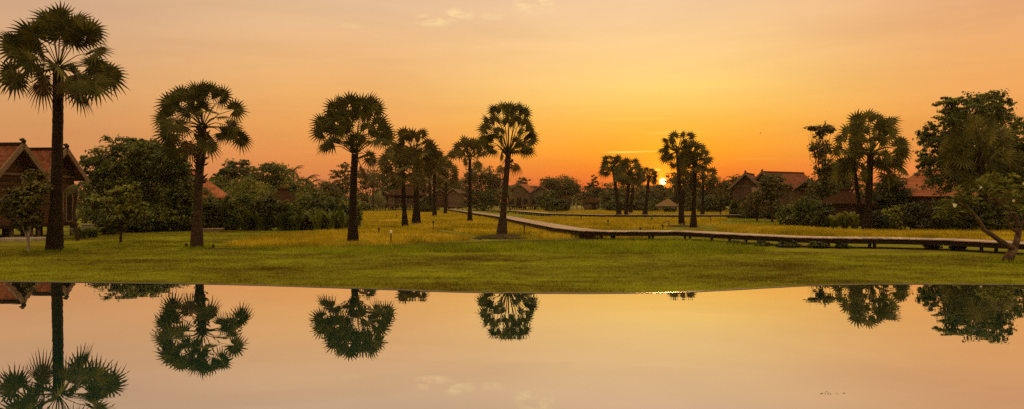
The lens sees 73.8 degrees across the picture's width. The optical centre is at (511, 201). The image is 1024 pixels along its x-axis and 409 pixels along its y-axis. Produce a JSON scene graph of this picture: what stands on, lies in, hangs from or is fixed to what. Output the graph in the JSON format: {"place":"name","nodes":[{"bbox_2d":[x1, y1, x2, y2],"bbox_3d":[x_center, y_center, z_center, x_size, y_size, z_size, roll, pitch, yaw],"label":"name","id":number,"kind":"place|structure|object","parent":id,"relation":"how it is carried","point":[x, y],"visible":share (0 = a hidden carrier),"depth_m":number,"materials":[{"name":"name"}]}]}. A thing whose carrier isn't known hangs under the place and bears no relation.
{"place":"outdoors","nodes":[
{"label":"outdoors","id":0,"kind":"place"},
{"bbox_2d":[0,282,1023,408],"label":"water","id":1,"kind":"structure","parent":0,"point":[120,346],"depth_m":6.40,"materials":[{"name":"liquid"}]},
{"bbox_2d":[0,202,1023,292],"bbox_3d":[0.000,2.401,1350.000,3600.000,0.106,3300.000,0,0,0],"label":"ground","id":2,"kind":"structure","parent":0,"point":[884,249],"depth_m":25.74,"materials":[{"name":"plant"}]},
{"bbox_2d":[0,237,45,241],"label":"stone terrace","id":3,"kind":"structure","parent":2,"relation":"on","point":[13,239],"depth_m":41.12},
{"bbox_2d":[0,168,53,250],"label":"tree","id":4,"kind":"object","parent":2,"relation":"on","point":[27,198],"visible":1,"depth_m":31.75,"materials":[{"name":"green plant"}]},
{"bbox_2d":[23,167,64,236],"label":"tree","id":5,"kind":"object","parent":2,"relation":"on","point":[38,174],"visible":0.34,"depth_m":44.19,"materials":[{"name":"green plant"}]},
{"bbox_2d":[0,138,89,236],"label":"stilt house","id":6,"kind":"structure","parent":2,"relation":"on","point":[16,158],"depth_m":45.37,"materials":[{"name":"wood"}]},
{"bbox_2d":[65,192,72,221],"bbox_3d":[-31.212,0.400,48.103,0.080,2.080,0.680,0,0,5],"label":"door","id":7,"kind":"structure","parent":6,"relation":"in","point":[68,200],"depth_m":48.08,"materials":[{"name":"brown wood"}]},
{"bbox_2d":[0,0,130,250],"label":"sugar palm","id":8,"kind":"object","parent":2,"relation":"on","point":[25,43],"visible":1,"depth_m":32.19,"materials":[{"name":"green plant"}]},
{"bbox_2d":[65,181,91,240],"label":"garden palm","id":9,"kind":"object","parent":2,"relation":"on","point":[70,189],"visible":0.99,"depth_m":41.43,"materials":[{"name":"green plant"}]},
{"bbox_2d":[93,214,119,233],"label":"shrub","id":10,"kind":"object","parent":2,"relation":"on","point":[110,229],"visible":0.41,"depth_m":49.29,"materials":[{"name":"green plant"}]},
{"bbox_2d":[85,181,149,243],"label":"tree","id":11,"kind":"object","parent":2,"relation":"on","point":[127,206],"visible":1,"depth_m":37.60,"materials":[{"name":"green plant"}]},
{"bbox_2d":[76,134,203,229],"bbox_3d":[-31.303,-1.491,55.677,10.157,8.042,9.269,0,0,0],"label":"leafy tree","id":12,"kind":"object","parent":2,"relation":"on","point":[112,166],"visible":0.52,"depth_m":55.46,"materials":[{"name":"green plant"}]},
{"bbox_2d":[124,214,155,232],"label":"shrub","id":13,"kind":"object","parent":2,"relation":"on","point":[140,225],"visible":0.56,"depth_m":51.89,"materials":[{"name":"green plant"}]},
{"bbox_2d":[78,169,232,219],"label":"red roof house","id":14,"kind":"structure","parent":2,"relation":"on","point":[219,192],"depth_m":71.97,"materials":[{"name":"tile"}]},
{"bbox_2d":[149,211,183,231],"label":"shrub","id":15,"kind":"object","parent":2,"relation":"on","point":[159,228],"visible":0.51,"depth_m":54.00,"materials":[{"name":"green plant"}]},
{"bbox_2d":[141,141,207,230],"bbox_3d":[-27.536,-1.173,54.914,5.288,7.362,4.810,0,0,0],"label":"leafy tree","id":16,"kind":"object","parent":2,"relation":"on","point":[178,201],"visible":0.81,"depth_m":54.33,"materials":[{"name":"green plant"}]},
{"bbox_2d":[150,80,253,247],"bbox_3d":[-15.797,-1.859,34.363,5.267,8.826,3.834,0,0,0],"label":"sugar palm","id":17,"kind":"object","parent":2,"relation":"on","point":[189,96],"visible":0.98,"depth_m":34.37,"materials":[{"name":"green plant"}]},
{"bbox_2d":[202,193,222,227],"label":"shrub","id":18,"kind":"object","parent":2,"relation":"on","point":[210,211],"visible":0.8,"depth_m":56.82,"materials":[{"name":"green plant"}]},
{"bbox_2d":[209,175,237,205],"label":"leafy tree","id":19,"kind":"object","parent":2,"relation":"on","point":[219,183],"visible":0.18,"depth_m":91.53,"materials":[{"name":"green plant"}]},
{"bbox_2d":[216,194,238,229],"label":"shrub","id":20,"kind":"object","parent":2,"relation":"on","point":[228,223],"visible":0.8,"depth_m":56.86,"materials":[{"name":"green plant"}]},
{"bbox_2d":[209,158,257,186],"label":"leafy tree","id":21,"kind":"object","parent":2,"relation":"on","point":[230,171],"visible":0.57,"depth_m":109.41,"materials":[{"name":"green plant"}]},
{"bbox_2d":[231,190,259,229],"bbox_3d":[-21.794,0.773,56.406,2.660,3.407,2.014,0,0,-21],"label":"shrub","id":22,"kind":"object","parent":2,"relation":"on","point":[241,204],"visible":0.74,"depth_m":55.99,"materials":[{"name":"green plant"}]},
{"bbox_2d":[223,174,272,198],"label":"leafy tree","id":23,"kind":"object","parent":2,"relation":"on","point":[257,187],"visible":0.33,"depth_m":87.48,"materials":[{"name":"green plant"}]},
{"bbox_2d":[243,210,270,230],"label":"banana plant","id":24,"kind":"object","parent":2,"relation":"on","point":[260,223],"visible":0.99,"depth_m":55.37,"materials":[{"name":"green plant"}]},
{"bbox_2d":[252,193,278,230],"bbox_3d":[-20.442,0.926,56.551,2.954,3.206,2.080,0,0,0],"label":"shrub","id":25,"kind":"object","parent":2,"relation":"on","point":[267,204],"visible":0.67,"depth_m":56.02,"materials":[{"name":"green plant"}]},
{"bbox_2d":[245,160,299,195],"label":"leafy tree","id":26,"kind":"object","parent":2,"relation":"on","point":[272,180],"visible":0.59,"depth_m":103.53,"materials":[{"name":"green plant"}]},
{"bbox_2d":[272,188,295,205],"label":"thatched hut","id":27,"kind":"object","parent":2,"relation":"on","point":[284,193],"visible":0.35,"depth_m":73.12,"materials":[{"name":"brown wood"}]},
{"bbox_2d":[270,195,301,229],"bbox_3d":[-18.770,0.973,56.410,2.818,3.085,2.142,0,0,0],"label":"shrub","id":28,"kind":"object","parent":2,"relation":"on","point":[284,206],"visible":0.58,"depth_m":55.95,"materials":[{"name":"green plant"}]},
{"bbox_2d":[291,192,319,229],"bbox_3d":[-17.474,0.827,57.193,2.433,3.324,2.625,0,0,43],"label":"shrub","id":29,"kind":"object","parent":2,"relation":"on","point":[302,207],"visible":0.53,"depth_m":57.00,"materials":[{"name":"green plant"}]},
{"bbox_2d":[279,174,332,203],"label":"leafy tree","id":30,"kind":"object","parent":2,"relation":"on","point":[294,185],"visible":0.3,"depth_m":95.95,"materials":[{"name":"green plant"}]},
{"bbox_2d":[290,189,322,208],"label":"shrub","id":31,"kind":"object","parent":2,"relation":"on","point":[311,197],"visible":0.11,"depth_m":77.30,"materials":[{"name":"green plant"}]},
{"bbox_2d":[301,207,334,230],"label":"banana plant","id":32,"kind":"object","parent":2,"relation":"on","point":[318,217],"visible":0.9,"depth_m":55.43,"materials":[{"name":"green plant"}]},
{"bbox_2d":[308,198,331,229],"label":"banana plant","id":33,"kind":"object","parent":2,"relation":"on","point":[324,207],"visible":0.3,"depth_m":57.70,"materials":[{"name":"green plant"}]},
{"bbox_2d":[312,206,342,229],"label":"banana plant","id":34,"kind":"object","parent":2,"relation":"on","point":[331,219],"visible":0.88,"depth_m":55.39,"materials":[{"name":"green plant"}]},
{"bbox_2d":[316,179,348,201],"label":"leafy tree","id":35,"kind":"object","parent":2,"relation":"on","point":[327,186],"visible":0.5,"depth_m":129.20,"materials":[{"name":"green plant"}]},
{"bbox_2d":[324,196,348,228],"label":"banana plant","id":36,"kind":"object","parent":2,"relation":"on","point":[332,202],"visible":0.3,"depth_m":58.54,"materials":[{"name":"green plant"}]},
{"bbox_2d":[328,162,359,202],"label":"leafy tree","id":37,"kind":"object","parent":2,"relation":"on","point":[341,186],"visible":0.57,"depth_m":149.49,"materials":[{"name":"green plant"}]},
{"bbox_2d":[307,91,397,240],"bbox_3d":[-9.064,-1.901,39.414,5.295,8.903,4.739,0,0,0],"label":"sugar palm","id":38,"kind":"object","parent":2,"relation":"on","point":[343,115],"visible":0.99,"depth_m":39.04,"materials":[{"name":"green plant"}]},
{"bbox_2d":[349,166,386,210],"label":"leafy tree","id":39,"kind":"object","parent":2,"relation":"on","point":[363,196],"visible":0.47,"depth_m":173.88,"materials":[{"name":"green plant"}]},
{"bbox_2d":[368,192,386,210],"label":"shrub","id":40,"kind":"object","parent":2,"relation":"on","point":[382,199],"visible":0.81,"depth_m":162.66,"materials":[{"name":"green plant"}]},
{"bbox_2d":[374,142,429,227],"bbox_3d":[-10.053,-1.414,62.469,5.185,7.946,5.054,0,0,0],"label":"sugar palm","id":41,"kind":"object","parent":2,"relation":"on","point":[408,154],"visible":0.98,"depth_m":62.09,"materials":[{"name":"green plant"}]},
{"bbox_2d":[386,185,426,210],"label":"thatched pavilion","id":42,"kind":"structure","parent":2,"relation":"on","point":[396,194],"depth_m":162.56,"materials":[{"name":"brown wood"}]},
{"bbox_2d":[389,125,440,223],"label":"sugar palm","id":43,"kind":"object","parent":2,"relation":"on","point":[429,148],"visible":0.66,"depth_m":69.40,"materials":[{"name":"green plant"}]},
{"bbox_2d":[426,188,450,210],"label":"gabled hut","id":44,"kind":"object","parent":2,"relation":"on","point":[439,197],"visible":0.31,"depth_m":172.46,"materials":[{"name":"wood"}]},
{"bbox_2d":[423,149,454,215],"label":"sugar palm","id":45,"kind":"object","parent":2,"relation":"on","point":[441,170],"visible":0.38,"depth_m":105.43,"materials":[{"name":"green plant"}]},
{"bbox_2d":[430,160,459,213],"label":"sugar palm","id":46,"kind":"object","parent":2,"relation":"on","point":[454,174],"visible":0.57,"depth_m":124.69,"materials":[{"name":"green plant"}]},
{"bbox_2d":[447,188,465,209],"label":"gabled hut","id":47,"kind":"object","parent":2,"relation":"on","point":[455,197],"visible":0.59,"depth_m":168.58,"materials":[{"name":"wood"}]},
{"bbox_2d":[206,239,726,248],"bbox_3d":[-2.221,2.388,38.983,29.574,0.001,5.931,0,0,-10],"label":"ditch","id":48,"kind":"object","parent":2,"relation":"on","point":[484,242],"visible":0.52,"depth_m":40.56,"materials":[{"name":"soil"}]},
{"bbox_2d":[444,134,489,221],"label":"sugar palm","id":49,"kind":"object","parent":2,"relation":"on","point":[467,144],"visible":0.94,"depth_m":80.62,"materials":[{"name":"green plant"}]},
{"bbox_2d":[457,164,510,210],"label":"leafy tree","id":50,"kind":"object","parent":2,"relation":"on","point":[492,187],"visible":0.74,"depth_m":176.11,"materials":[{"name":"green plant"}]},
{"bbox_2d":[74,179,893,208],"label":"wood","id":51,"kind":"object","parent":2,"relation":"on","point":[606,185],"visible":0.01,"depth_m":232.03,"materials":[{"name":"green plant"}]},
{"bbox_2d":[228,237,772,255],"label":"grass","id":52,"kind":"structure","parent":2,"relation":"on","point":[635,246],"depth_m":33.89,"materials":[{"name":"plant"}]},
{"bbox_2d":[472,234,528,238],"bbox_3d":[-0.690,2.268,43.817,4.072,0.364,1.911,0,0,0],"label":"soil mound","id":53,"kind":"object","parent":2,"relation":"on","point":[497,236],"visible":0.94,"depth_m":43.37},
{"bbox_2d":[475,100,540,233],"bbox_3d":[-0.303,-2.271,47.466,4.470,9.674,4.142,0,0,-31],"label":"sugar palm","id":54,"kind":"object","parent":2,"relation":"on","point":[511,116],"visible":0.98,"depth_m":47.23,"materials":[{"name":"green plant"}]},
{"bbox_2d":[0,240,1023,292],"bbox_3d":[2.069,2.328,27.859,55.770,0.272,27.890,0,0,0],"label":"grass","id":55,"kind":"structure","parent":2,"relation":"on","point":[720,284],"depth_m":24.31,"materials":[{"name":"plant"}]},
{"bbox_2d":[0,281,1023,293],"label":"pool wall","id":56,"kind":"structure","parent":2,"relation":"on","point":[522,292],"depth_m":11.03,"materials":[{"name":"stone"}]},
{"bbox_2d":[15,233,1023,263],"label":"grass","id":57,"kind":"structure","parent":2,"relation":"on","point":[70,249],"depth_m":32.29,"materials":[{"name":"plant"}]},
{"bbox_2d":[508,183,554,209],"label":"twin gabled house","id":58,"kind":"structure","parent":2,"relation":"on","point":[525,193],"depth_m":196.49,"materials":[{"name":"brown wood"}]},
{"bbox_2d":[64,218,1010,248],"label":"grass","id":59,"kind":"structure","parent":2,"relation":"on","point":[152,234],"depth_m":46.99,"materials":[{"name":"plant"}]},
{"bbox_2d":[362,210,727,228],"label":"rice grass","id":60,"kind":"structure","parent":2,"relation":"on","point":[599,222],"depth_m":83.20,"materials":[{"name":"plant"}]},
{"bbox_2d":[534,190,556,209],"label":"leafy tree","id":61,"kind":"object","parent":2,"relation":"on","point":[548,196],"visible":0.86,"depth_m":181.21,"materials":[{"name":"green plant"}]},
{"bbox_2d":[539,174,587,203],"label":"leafy tree","id":62,"kind":"object","parent":2,"relation":"on","point":[568,187],"visible":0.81,"depth_m":198.44,"materials":[{"name":"green plant"}]},
{"bbox_2d":[582,194,599,209],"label":"thatched hut","id":63,"kind":"object","parent":2,"relation":"on","point":[590,202],"visible":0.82,"depth_m":178.44,"materials":[{"name":"brown wood"}]},
{"bbox_2d":[576,174,607,205],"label":"leafy tree","id":64,"kind":"object","parent":2,"relation":"on","point":[594,193],"visible":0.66,"depth_m":199.41,"materials":[{"name":"green plant"}]},
{"bbox_2d":[598,155,626,214],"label":"sugar palm","id":65,"kind":"object","parent":2,"relation":"on","point":[604,166],"visible":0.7,"depth_m":105.43,"materials":[{"name":"green plant"}]},
{"bbox_2d":[485,210,742,217],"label":"boardwalk","id":66,"kind":"structure","parent":2,"relation":"on","point":[591,215],"depth_m":96.51,"materials":[{"name":"brown wood"}]},
{"bbox_2d":[598,184,636,205],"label":"leafy tree","id":67,"kind":"object","parent":2,"relation":"on","point":[622,193],"visible":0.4,"depth_m":198.43,"materials":[{"name":"green plant"}]},
{"bbox_2d":[222,219,1023,246],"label":"rice grass","id":68,"kind":"structure","parent":2,"relation":"on","point":[412,232],"depth_m":46.99,"materials":[{"name":"plant"}]},
{"bbox_2d":[612,156,646,214],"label":"sugar palm","id":69,"kind":"object","parent":2,"relation":"on","point":[619,174],"visible":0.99,"depth_m":97.76,"materials":[{"name":"green plant"}]},
{"bbox_2d":[625,185,660,203],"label":"leafy tree","id":70,"kind":"object","parent":2,"relation":"on","point":[638,197],"visible":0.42,"depth_m":200.16,"materials":[{"name":"green plant"}]},
{"bbox_2d":[637,166,658,214],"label":"sugar palm","id":71,"kind":"object","parent":2,"relation":"on","point":[653,179],"visible":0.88,"depth_m":111.17,"materials":[{"name":"green plant"}]},
{"bbox_2d":[649,184,677,207],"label":"leafy tree","id":72,"kind":"object","parent":2,"relation":"on","point":[661,197],"visible":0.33,"depth_m":203.56,"materials":[{"name":"green plant"}]},
{"bbox_2d":[658,130,696,224],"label":"sugar palm","id":73,"kind":"object","parent":2,"relation":"on","point":[666,156],"visible":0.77,"depth_m":68.56,"materials":[{"name":"green plant"}]},
{"bbox_2d":[667,172,698,211],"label":"sugar palm","id":74,"kind":"object","parent":2,"relation":"on","point":[684,186],"visible":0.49,"depth_m":85.82,"materials":[{"name":"green plant"}]},
{"bbox_2d":[675,139,713,227],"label":"sugar palm","id":75,"kind":"object","parent":2,"relation":"on","point":[684,162],"visible":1,"depth_m":61.24,"materials":[{"name":"green plant"}]},
{"bbox_2d":[689,165,718,213],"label":"sugar palm","id":76,"kind":"object","parent":2,"relation":"on","point":[711,182],"visible":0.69,"depth_m":124.61,"materials":[{"name":"green plant"}]},
{"bbox_2d":[717,175,739,211],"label":"leafy tree","id":77,"kind":"object","parent":2,"relation":"on","point":[727,192],"visible":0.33,"depth_m":124.67,"materials":[{"name":"green plant"}]},
{"bbox_2d":[447,209,1023,252],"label":"boardwalk","id":78,"kind":"structure","parent":2,"relation":"on","point":[869,241],"depth_m":37.45,"materials":[{"name":"brown wood"}]},
{"bbox_2d":[726,198,749,217],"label":"shrub","id":79,"kind":"object","parent":2,"relation":"on","point":[734,208],"visible":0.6,"depth_m":99.87,"materials":[{"name":"green plant"}]},
{"bbox_2d":[739,191,775,220],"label":"tree","id":80,"kind":"object","parent":2,"relation":"on","point":[751,208],"visible":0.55,"depth_m":81.82,"materials":[{"name":"green plant"}]},
{"bbox_2d":[728,169,810,206],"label":"long house","id":81,"kind":"structure","parent":2,"relation":"on","point":[743,186],"depth_m":101.26,"materials":[{"name":"red tile"}]},
{"bbox_2d":[746,172,793,221],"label":"tree","id":82,"kind":"object","parent":2,"relation":"on","point":[764,186],"visible":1,"depth_m":77.52,"materials":[{"name":"green plant"}]},
{"bbox_2d":[773,203,802,224],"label":"shrub","id":83,"kind":"object","parent":2,"relation":"on","point":[783,214],"visible":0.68,"depth_m":68.24,"materials":[{"name":"green plant"}]},
{"bbox_2d":[789,196,824,225],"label":"shrub","id":84,"kind":"object","parent":2,"relation":"on","point":[805,211],"visible":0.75,"depth_m":65.03,"materials":[{"name":"green plant"}]},
{"bbox_2d":[809,202,835,226],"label":"shrub","id":85,"kind":"object","parent":2,"relation":"on","point":[820,218],"visible":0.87,"depth_m":63.19,"materials":[{"name":"green plant"}]},
{"bbox_2d":[804,121,845,199],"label":"leafy tree","id":86,"kind":"object","parent":2,"relation":"on","point":[818,186],"visible":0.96,"depth_m":73.66,"materials":[{"name":"green plant"}]},
{"bbox_2d":[800,162,865,203],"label":"leafy tree","id":87,"kind":"object","parent":2,"relation":"on","point":[848,183],"visible":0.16,"depth_m":83.16,"materials":[{"name":"green plant"}]},
{"bbox_2d":[814,188,877,224],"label":"thatched hut","id":88,"kind":"object","parent":2,"relation":"on","point":[842,200],"visible":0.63,"depth_m":66.43,"materials":[{"name":"brown wood"}]},
{"bbox_2d":[827,122,880,228],"bbox_3d":[27.414,-1.978,54.616,4.231,9.110,3.932,0,0,-41],"label":"sugar palm","id":89,"kind":"object","parent":2,"relation":"on","point":[840,163],"visible":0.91,"depth_m":54.16,"materials":[{"name":"green plant"}]},
{"bbox_2d":[835,108,913,230],"bbox_3d":[28.387,-2.425,53.751,5.727,9.968,4.951,0,0,-41],"label":"sugar palm","id":90,"kind":"object","parent":2,"relation":"on","point":[885,127],"visible":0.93,"depth_m":53.32,"materials":[{"name":"green plant"}]},
{"bbox_2d":[872,209,894,229],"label":"shrub","id":91,"kind":"object","parent":2,"relation":"on","point":[881,220],"visible":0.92,"depth_m":56.04,"materials":[{"name":"green plant"}]},
{"bbox_2d":[861,175,916,210],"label":"leafy tree","id":92,"kind":"object","parent":2,"relation":"on","point":[881,197],"visible":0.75,"depth_m":71.40,"materials":[{"name":"green plant"}]},
{"bbox_2d":[882,205,909,229],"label":"shrub","id":93,"kind":"object","parent":2,"relation":"on","point":[895,214],"visible":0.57,"depth_m":57.44,"materials":[{"name":"green plant"}]},
{"bbox_2d":[898,200,932,229],"bbox_3d":[33.799,1.164,56.383,3.430,2.656,2.612,0,0,0],"label":"shrub","id":94,"kind":"object","parent":2,"relation":"on","point":[915,212],"visible":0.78,"depth_m":56.30,"materials":[{"name":"green plant"}]},
{"bbox_2d":[921,194,968,230],"bbox_3d":[34.558,0.958,54.900,4.013,3.042,2.675,0,0,0],"label":"shrub","id":95,"kind":"object","parent":2,"relation":"on","point":[943,223],"visible":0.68,"depth_m":54.66,"materials":[{"name":"green plant"}]},
{"bbox_2d":[896,169,1022,215],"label":"steep roofed house","id":96,"kind":"structure","parent":2,"relation":"on","point":[924,195],"depth_m":70.22,"materials":[{"name":"brown wood"}]},
{"bbox_2d":[947,202,984,230],"bbox_3d":[36.195,1.090,54.207,3.152,2.776,2.508,0,0,16],"label":"shrub","id":97,"kind":"object","parent":2,"relation":"on","point":[969,224],"visible":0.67,"depth_m":53.89,"materials":[{"name":"green plant"}]},
{"bbox_2d":[912,88,1023,227],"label":"leafy tree","id":98,"kind":"object","parent":2,"relation":"on","point":[952,111],"visible":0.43,"depth_m":61.63,"materials":[{"name":"green plant"}]},
{"bbox_2d":[932,169,1023,262],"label":"frangipani tree","id":99,"kind":"object","parent":2,"relation":"on","point":[988,188],"visible":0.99,"depth_m":26.82,"materials":[{"name":"green plant"}]},
{"bbox_2d":[936,113,1023,230],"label":"sugar palm","id":100,"kind":"object","parent":2,"relation":"on","point":[1004,157],"visible":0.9,"depth_m":53.92,"materials":[{"name":"green plant"}]},
{"bbox_2d":[973,201,1010,231],"bbox_3d":[37.353,1.202,52.850,3.654,2.561,2.551,0,0,0],"label":"shrub","id":101,"kind":"object","parent":2,"relation":"on","point":[992,217],"visible":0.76,"depth_m":52.67,"materials":[{"name":"green plant"}]},
{"bbox_2d":[999,196,1023,229],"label":"shrub","id":102,"kind":"object","parent":2,"relation":"on","point":[1020,214],"visible":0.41,"depth_m":51.18,"materials":[{"name":"green plant"}]},
{"bbox_2d":[1004,116,1023,204],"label":"leafy tree","id":103,"kind":"object","parent":2,"relation":"on","point":[1016,123],"visible":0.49,"depth_m":57.97,"materials":[{"name":"green plant"}]},
{"bbox_2d":[0,0,1023,201],"label":"sky","id":104,"kind":"structure","parent":0,"point":[597,79],"materials":[{"name":"orange"}]},
{"bbox_2d":[496,209,729,213],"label":"rice grass","id":105,"kind":"structure","parent":0,"point":[614,212],"depth_m":137.87,"materials":[{"name":"plant"}]},
{"label":"field","id":106,"kind":"structure","parent":0,"visible":0},
{"bbox_2d":[544,198,570,211],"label":"shrub","id":107,"kind":"object","parent":106,"relation":"on","point":[561,204],"visible":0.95,"depth_m":151.41,"materials":[{"name":"green plant"}]},
{"bbox_2d":[599,197,635,210],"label":"shrub","id":108,"kind":"object","parent":106,"relation":"on","point":[610,205],"visible":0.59,"depth_m":156.81,"materials":[{"name":"green plant"}]},
{"bbox_2d":[634,196,660,210],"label":"shrub","id":109,"kind":"object","parent":106,"relation":"on","point":[652,202],"visible":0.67,"depth_m":157.54,"materials":[{"name":"green plant"}]},
{"bbox_2d":[691,194,729,211],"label":"shrub","id":110,"kind":"object","parent":106,"relation":"on","point":[710,205],"visible":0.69,"depth_m":140.83,"materials":[{"name":"green plant"}]},
{"bbox_2d":[696,175,724,200],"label":"leafy tree","id":111,"kind":"object","parent":106,"relation":"on","point":[716,190],"visible":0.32,"depth_m":149.35,"materials":[{"name":"green plant"}]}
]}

